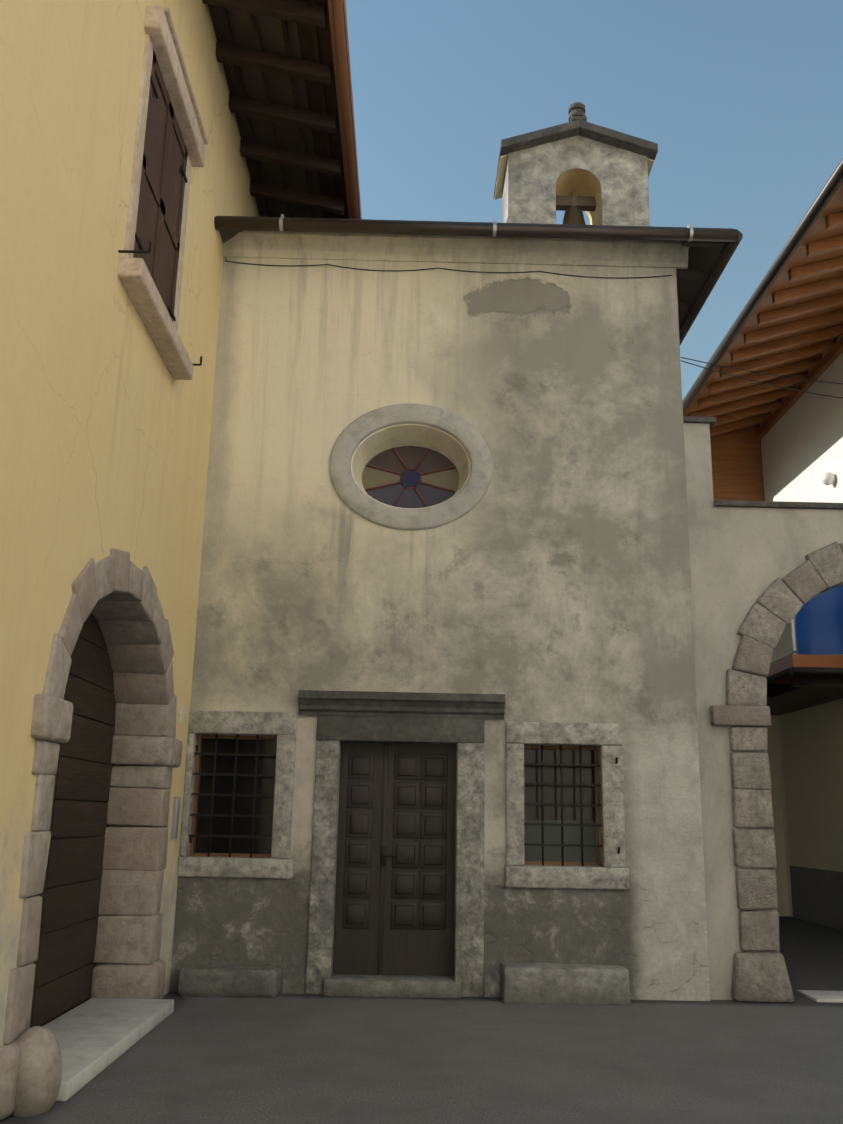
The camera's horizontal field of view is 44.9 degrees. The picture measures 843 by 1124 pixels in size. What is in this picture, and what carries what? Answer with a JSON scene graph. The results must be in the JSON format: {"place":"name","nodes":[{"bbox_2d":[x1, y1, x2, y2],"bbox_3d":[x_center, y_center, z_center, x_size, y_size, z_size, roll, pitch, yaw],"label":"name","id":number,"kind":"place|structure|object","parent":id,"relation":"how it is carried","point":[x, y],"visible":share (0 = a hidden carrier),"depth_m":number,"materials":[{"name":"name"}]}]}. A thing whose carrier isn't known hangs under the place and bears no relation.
{"place":"outdoors","nodes":[
{"label":"outdoors","id":0,"kind":"place"},
{"bbox_2d":[0,916,842,1123],"bbox_3d":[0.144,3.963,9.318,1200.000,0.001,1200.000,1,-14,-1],"label":"asphalt ground","id":1,"kind":"structure","parent":0,"point":[299,1059],"depth_m":6.81,"materials":[{"name":"grey asphalt"}]},
{"bbox_2d":[11,1026,61,1116],"bbox_3d":[-2.118,2.790,5.556,0.307,0.490,0.335,1,-14,-1],"label":"guard stone","id":2,"kind":"object","parent":1,"relation":"on","point":[39,1078],"visible":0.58,"depth_m":5.46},
{"bbox_2d":[0,548,182,1119],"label":"stone door arch","id":3,"kind":"structure","parent":1,"relation":"on","point":[115,593],"depth_m":8.46,"materials":[{"name":"grey stone"}]},
{"bbox_2d":[29,613,115,1027],"bbox_3d":[-2.691,1.621,7.430,0.075,3.518,2.964,1,-14,-1],"label":"arched wooden door","id":4,"kind":"structure","parent":3,"relation":"in","point":[70,896],"depth_m":7.95,"materials":[{"name":"brown wood"}]},
{"bbox_2d":[42,998,173,1101],"bbox_3d":[-2.340,3.286,7.018,0.680,0.100,2.720,1,-14,-1],"label":"stone doorstep","id":5,"kind":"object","parent":1,"relation":"on","point":[94,1037],"depth_m":7.10,"materials":[{"name":"grey stone"}]},
{"bbox_2d":[0,0,258,1046],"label":"building wall","id":6,"kind":"structure","parent":1,"relation":"on","point":[104,430],"depth_m":6.52,"materials":[{"name":"yellow paint"}]},
{"bbox_2d":[118,6,207,379],"bbox_3d":[-2.153,-2.947,8.363,0.370,2.350,1.790,1,-14,-1],"label":"stone window frame","id":7,"kind":"object","parent":6,"relation":"attached to","point":[134,275],"visible":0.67,"depth_m":8.01,"materials":[{"name":"beige stone"}]},
{"bbox_2d":[118,76,201,365],"bbox_3d":[-2.027,-2.775,8.321,0.229,1.679,1.870,1,-14,-1],"label":"hardware piece","id":8,"kind":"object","parent":7,"relation":"attached to","point":[141,250],"depth_m":7.88,"materials":[{"name":"metal"}]},
{"bbox_2d":[133,50,187,320],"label":"window shutters","id":9,"kind":"object","parent":7,"relation":"in","point":[160,203],"depth_m":8.34,"materials":[{"name":"brown wood"}]},
{"bbox_2d":[171,797,179,838],"bbox_3d":[-2.241,2.333,9.310,0.040,0.370,0.100,1,-14,-1],"label":"intercom box","id":10,"kind":"object","parent":6,"relation":"attached to","point":[175,819],"visible":1,"depth_m":9.27,"materials":[{"name":"grey metal"}]},
{"bbox_2d":[180,704,184,722],"bbox_3d":[-2.238,1.418,9.550,0.012,0.160,0.120,1,-14,-1],"label":"house number plate","id":11,"kind":"object","parent":6,"relation":"attached to","point":[182,710],"visible":1,"depth_m":9.53,"materials":[{"name":"white ceramic"}]},
{"bbox_2d":[208,4,322,217],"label":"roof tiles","id":12,"kind":"object","parent":6,"relation":"on","point":[270,32],"depth_m":11.19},
{"bbox_2d":[202,0,359,218],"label":"eave timber","id":13,"kind":"object","parent":6,"relation":"on","point":[313,67],"visible":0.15,"depth_m":11.18,"materials":[{"name":"brown wood"}]},
{"bbox_2d":[328,0,361,218],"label":"roof gutter","id":14,"kind":"object","parent":13,"relation":"attached to","point":[340,52],"depth_m":10.85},
{"bbox_2d":[178,965,282,997],"bbox_3d":[-1.717,3.797,9.212,0.918,0.282,0.320,1,-14,-1],"label":"stone bench","id":15,"kind":"object","parent":1,"relation":"on","point":[233,981],"visible":0.98,"depth_m":9.08,"materials":[{"name":"grey stone"}]},
{"bbox_2d":[323,974,460,998],"bbox_3d":[-0.266,3.907,9.414,1.240,0.140,0.430,1,-14,-1],"label":"door threshold","id":16,"kind":"object","parent":1,"relation":"on","point":[388,986],"depth_m":9.21,"materials":[{"name":"grey stone"}]},
{"bbox_2d":[500,962,630,1005],"bbox_3d":[1.286,3.814,9.212,1.139,0.335,0.368,1,-14,-1],"label":"stone bench","id":17,"kind":"object","parent":1,"relation":"on","point":[558,984],"visible":0.85,"depth_m":9.05,"materials":[{"name":"grey stone"}]},
{"bbox_2d":[687,506,842,999],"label":"arch wall","id":18,"kind":"structure","parent":1,"relation":"on","point":[742,559],"depth_m":10.30,"materials":[{"name":"beige paint"}]},
{"bbox_2d":[683,416,842,509],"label":"arch wall coping slabs","id":19,"kind":"structure","parent":18,"relation":"on","point":[711,421],"depth_m":10.55,"materials":[{"name":"grey stone"}]},
{"bbox_2d":[709,542,842,1002],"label":"arch stones","id":20,"kind":"object","parent":18,"relation":"attached to","point":[775,608],"visible":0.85,"depth_m":9.86,"materials":[{"name":"grey stone"}]},
{"bbox_2d":[760,335,842,916],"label":"building wall","id":21,"kind":"structure","parent":1,"relation":"on","point":[802,445],"depth_m":17.88,"materials":[{"name":"white paint"}]},
{"bbox_2d":[711,433,764,500],"bbox_3d":[5.888,-1.559,20.043,1.648,2.350,0.050,1,-14,-1],"label":"wooden panel","id":22,"kind":"object","parent":21,"relation":"attached to","point":[737,469],"visible":0.21,"depth_m":20.09,"materials":[{"name":"brown wood"}]},
{"bbox_2d":[683,182,842,436],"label":"eave boards","id":23,"kind":"object","parent":21,"relation":"on","point":[817,231],"depth_m":14.83,"materials":[{"name":"brown wood"}]},
{"bbox_2d":[682,158,842,413],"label":"roof and gutter","id":24,"kind":"structure","parent":23,"relation":"on","point":[821,201],"depth_m":13.54,"materials":[{"name":"metal"}]},
{"bbox_2d":[689,212,842,443],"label":"eave rafters","id":25,"kind":"object","parent":23,"relation":"on","point":[820,365],"visible":0.85,"depth_m":16.59,"materials":[{"name":"brown wood"}]},
{"bbox_2d":[765,667,842,714],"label":"balcony","id":26,"kind":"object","parent":21,"relation":"attached to","point":[807,687],"visible":0.6,"depth_m":15.48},
{"bbox_2d":[789,865,842,929],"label":"wall base band","id":27,"kind":"object","parent":21,"relation":"attached to","point":[817,896],"visible":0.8,"depth_m":16.94,"materials":[{"name":"grey paint"}]},
{"bbox_2d":[821,472,834,484],"bbox_3d":[6.651,-1.361,16.690,0.220,0.220,0.220,1,-14,-1],"label":"wall lamp","id":28,"kind":"object","parent":21,"relation":"attached to","point":[827,478],"depth_m":16.62,"materials":[{"name":"white glass"}]},
{"bbox_2d":[797,990,842,1002],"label":"stone threshold","id":29,"kind":"object","parent":1,"relation":"on","point":[826,996],"visible":1,"depth_m":9.59,"materials":[{"name":"grey stone"}]},
{"bbox_3d":[0.174,1.440,15.159,4.940,7.740,8.900,1,-14,-1],"label":"chapel","id":30,"kind":"object","parent":1,"relation":"on","visible":0},
{"bbox_2d":[177,711,296,878],"bbox_3d":[-1.728,2.230,9.851,1.074,1.545,0.361,1,-14,-1],"label":"window frame","id":31,"kind":"object","parent":30,"relation":"attached to","point":[281,726],"depth_m":9.75,"materials":[{"name":"grey stone"}]},
{"bbox_2d":[189,734,275,857],"bbox_3d":[-1.803,2.220,9.732,0.840,1.190,0.151,1,-14,-1],"label":"window grille","id":32,"kind":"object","parent":31,"relation":"in","point":[233,795],"depth_m":9.78,"materials":[{"name":"black metal"}]},
{"bbox_2d":[195,738,276,853],"bbox_3d":[-1.807,2.289,10.008,0.800,1.150,0.020,1,-14,-1],"label":"window glass","id":33,"kind":"object","parent":31,"relation":"in","point":[243,805],"depth_m":9.99,"materials":[{"name":"black glass"}]},
{"bbox_2d":[305,740,484,996],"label":"door jambs","id":34,"kind":"structure","parent":30,"relation":"attached to","point":[469,911],"depth_m":9.56,"materials":[{"name":"grey stone"}]},
{"bbox_2d":[333,743,455,975],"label":"door leaves","id":35,"kind":"object","parent":34,"relation":"in","point":[394,916],"visible":0.98,"depth_m":9.82,"materials":[{"name":"brown wood"}]},
{"bbox_2d":[380,847,396,865],"bbox_3d":[-0.317,2.832,9.817,0.160,0.180,0.050,1,-14,-1],"label":"door handle","id":36,"kind":"object","parent":35,"relation":"attached to","point":[383,853],"visible":1,"depth_m":9.82,"materials":[{"name":"black metal"}]},
{"bbox_2d":[298,690,504,743],"bbox_3d":[-0.195,1.533,10.001,1.990,0.467,0.492,1,-14,-1],"label":"door lintel","id":37,"kind":"structure","parent":34,"relation":"on","point":[393,717],"depth_m":9.86,"materials":[{"name":"grey stone"}]},
{"bbox_2d":[329,403,491,529],"bbox_3d":[-0.113,-0.957,10.688,1.690,1.380,0.370,1,-14,-1],"label":"oval window surround","id":38,"kind":"object","parent":30,"relation":"attached to","point":[357,500],"visible":0.77,"depth_m":10.51,"materials":[{"name":"grey stone"}]},
{"bbox_2d":[362,446,458,507],"bbox_3d":[-0.116,-0.893,10.944,1.061,0.755,0.002,1,-14,-1],"label":"stained glass window","id":39,"kind":"structure","parent":38,"relation":"in","point":[411,457],"depth_m":10.95,"materials":[{"name":"purple glass"}]},
{"bbox_2d":[365,447,455,506],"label":"oval glass leads","id":40,"kind":"object","parent":39,"relation":"attached to","point":[406,468],"visible":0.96,"depth_m":10.94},
{"bbox_2d":[225,257,842,397],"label":"cables","id":41,"kind":"object","parent":30,"relation":"attached to","point":[576,276],"visible":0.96,"depth_m":11.10,"materials":[{"name":"black rubber"}]},
{"bbox_2d":[505,722,628,889],"bbox_3d":[1.374,2.340,9.870,1.166,1.541,0.362,1,-14,-1],"label":"window frame","id":42,"kind":"object","parent":30,"relation":"attached to","point":[612,873],"depth_m":9.74,"materials":[{"name":"grey stone"}]},
{"bbox_2d":[525,749,594,820],"bbox_3d":[1.347,2.386,10.030,0.750,1.130,0.020,1,-14,-1],"label":"window glass","id":43,"kind":"object","parent":42,"relation":"in","point":[571,794],"depth_m":10.06,"materials":[{"name":"grey glass"}]},
{"bbox_2d":[524,745,619,865],"bbox_3d":[1.416,2.318,9.755,0.920,1.170,0.151,1,-14,-1],"label":"window grille","id":44,"kind":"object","parent":42,"relation":"attached to","point":[561,804],"depth_m":9.80,"materials":[{"name":"black metal"}]},
{"bbox_2d":[503,135,649,225],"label":"bell gable","id":45,"kind":"structure","parent":30,"relation":"attached to","point":[533,174],"depth_m":11.81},
{"bbox_2d":[494,116,657,197],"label":"bell tower roof slabs","id":46,"kind":"structure","parent":45,"relation":"on","point":[578,125],"depth_m":11.81,"materials":[{"name":"grey stone"}]},
{"bbox_2d":[494,155,653,199],"bbox_3d":[1.814,-4.742,12.341,1.796,0.315,0.838,1,-14,-1],"label":"roof underside","id":47,"kind":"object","parent":46,"relation":"attached to","point":[501,177],"depth_m":12.18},
{"bbox_2d":[568,102,584,121],"bbox_3d":[1.828,-5.250,12.005,0.200,0.260,0.200,1,-14,-1],"label":"finial","id":48,"kind":"object","parent":46,"relation":"on","point":[576,109],"visible":0.65,"depth_m":11.94,"materials":[{"name":"grey stone"}]},
{"bbox_2d":[556,196,595,210],"bbox_3d":[1.806,-4.263,12.139,0.660,0.130,0.120,1,-14,-1],"label":"bell yoke","id":49,"kind":"object","parent":45,"relation":"attached to","point":[584,203],"visible":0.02,"depth_m":12.08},
{"bbox_2d":[563,190,585,224],"bbox_3d":[1.803,-4.132,12.106,0.380,0.540,0.380,1,-14,-1],"label":"bell","id":50,"kind":"object","parent":49,"relation":"hanging from","point":[573,214],"visible":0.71,"depth_m":11.99,"materials":[{"name":"metal"}]},
{"bbox_2d":[555,169,601,224],"bbox_3d":[1.801,-4.043,12.084,0.524,0.897,0.712,1,-14,-1],"label":"bell arch lining","id":51,"kind":"object","parent":45,"relation":"attached to","point":[582,182],"visible":0.58,"depth_m":12.04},
{"bbox_2d":[169,257,709,1000],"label":"chapel facade wall","id":52,"kind":"structure","parent":0,"point":[547,579],"depth_m":10.32,"materials":[{"name":"beige paint"}]},
{"bbox_2d":[223,230,688,268],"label":"cornice","id":53,"kind":"structure","parent":52,"relation":"attached to","point":[456,249],"depth_m":11.09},
{"bbox_2d":[218,216,722,325],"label":"roof eaves","id":54,"kind":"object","parent":52,"relation":"on","point":[702,259],"depth_m":11.40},
{"bbox_2d":[214,216,742,344],"bbox_3d":[0.523,-2.224,15.725,5.532,0.165,10.555,1,-14,-1],"label":"roof gutter","id":55,"kind":"object","parent":54,"relation":"attached to","point":[731,238],"visible":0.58,"depth_m":10.62,"materials":[{"name":"metal"}]},
{"bbox_2d":[279,214,693,241],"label":"gutter brackets","id":56,"kind":"object","parent":55,"relation":"attached to","point":[494,227],"visible":0.77,"depth_m":10.62,"materials":[{"name":"grey metal"}]},
{"bbox_2d":[676,241,725,310],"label":"rafters","id":57,"kind":"object","parent":54,"relation":"attached to","point":[689,274],"visible":0.04,"depth_m":11.54,"materials":[{"name":"brown wood"}]},
{"bbox_2d":[525,819,595,861],"bbox_3d":[1.346,2.711,9.925,0.700,0.390,0.010,1,-14,-1],"label":"panel","id":58,"kind":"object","parent":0,"point":[552,834],"depth_m":9.92,"materials":[{"name":"grey glass"}]},
{"bbox_2d":[346,0,842,399],"label":"sky","id":59,"kind":"structure","parent":0,"point":[741,101],"materials":[{"name":"blue"}]},
{"bbox_2d":[683,423,713,506],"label":"wall pillar","id":60,"kind":"structure","parent":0,"point":[698,468],"depth_m":10.69,"materials":[{"name":"beige paint"}]},
{"bbox_2d":[766,658,788,915],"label":"wall","id":61,"kind":"structure","parent":0,"point":[778,830],"depth_m":18.62,"materials":[{"name":"beige paint"}]},
{"bbox_2d":[766,654,793,676],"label":"balcony side tiles","id":62,"kind":"object","parent":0,"point":[781,664],"visible":0.21,"depth_m":15.23,"materials":[{"name":"tile"}]},
{"bbox_2d":[771,618,795,662],"bbox_3d":[5.399,1.354,17.021,0.040,1.050,4.280,1,-14,-1],"label":"aluminium balcony rail","id":63,"kind":"object","parent":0,"point":[793,651],"visible":0.14,"depth_m":14.92,"materials":[{"name":"silver metal"}]},
{"bbox_2d":[771,654,842,683],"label":"orange balcony slab tiles","id":64,"kind":"object","parent":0,"point":[807,660],"visible":0.17,"depth_m":14.78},
{"bbox_2d":[775,616,842,871],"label":"building","id":65,"kind":"structure","parent":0,"point":[812,744],"depth_m":17.23,"materials":[{"name":"beige paint"}]},
{"bbox_2d":[796,586,842,654],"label":"blue tarp","id":66,"kind":"object","parent":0,"point":[819,624],"visible":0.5,"depth_m":15.03,"materials":[{"name":"blue fabric"}]}
]}

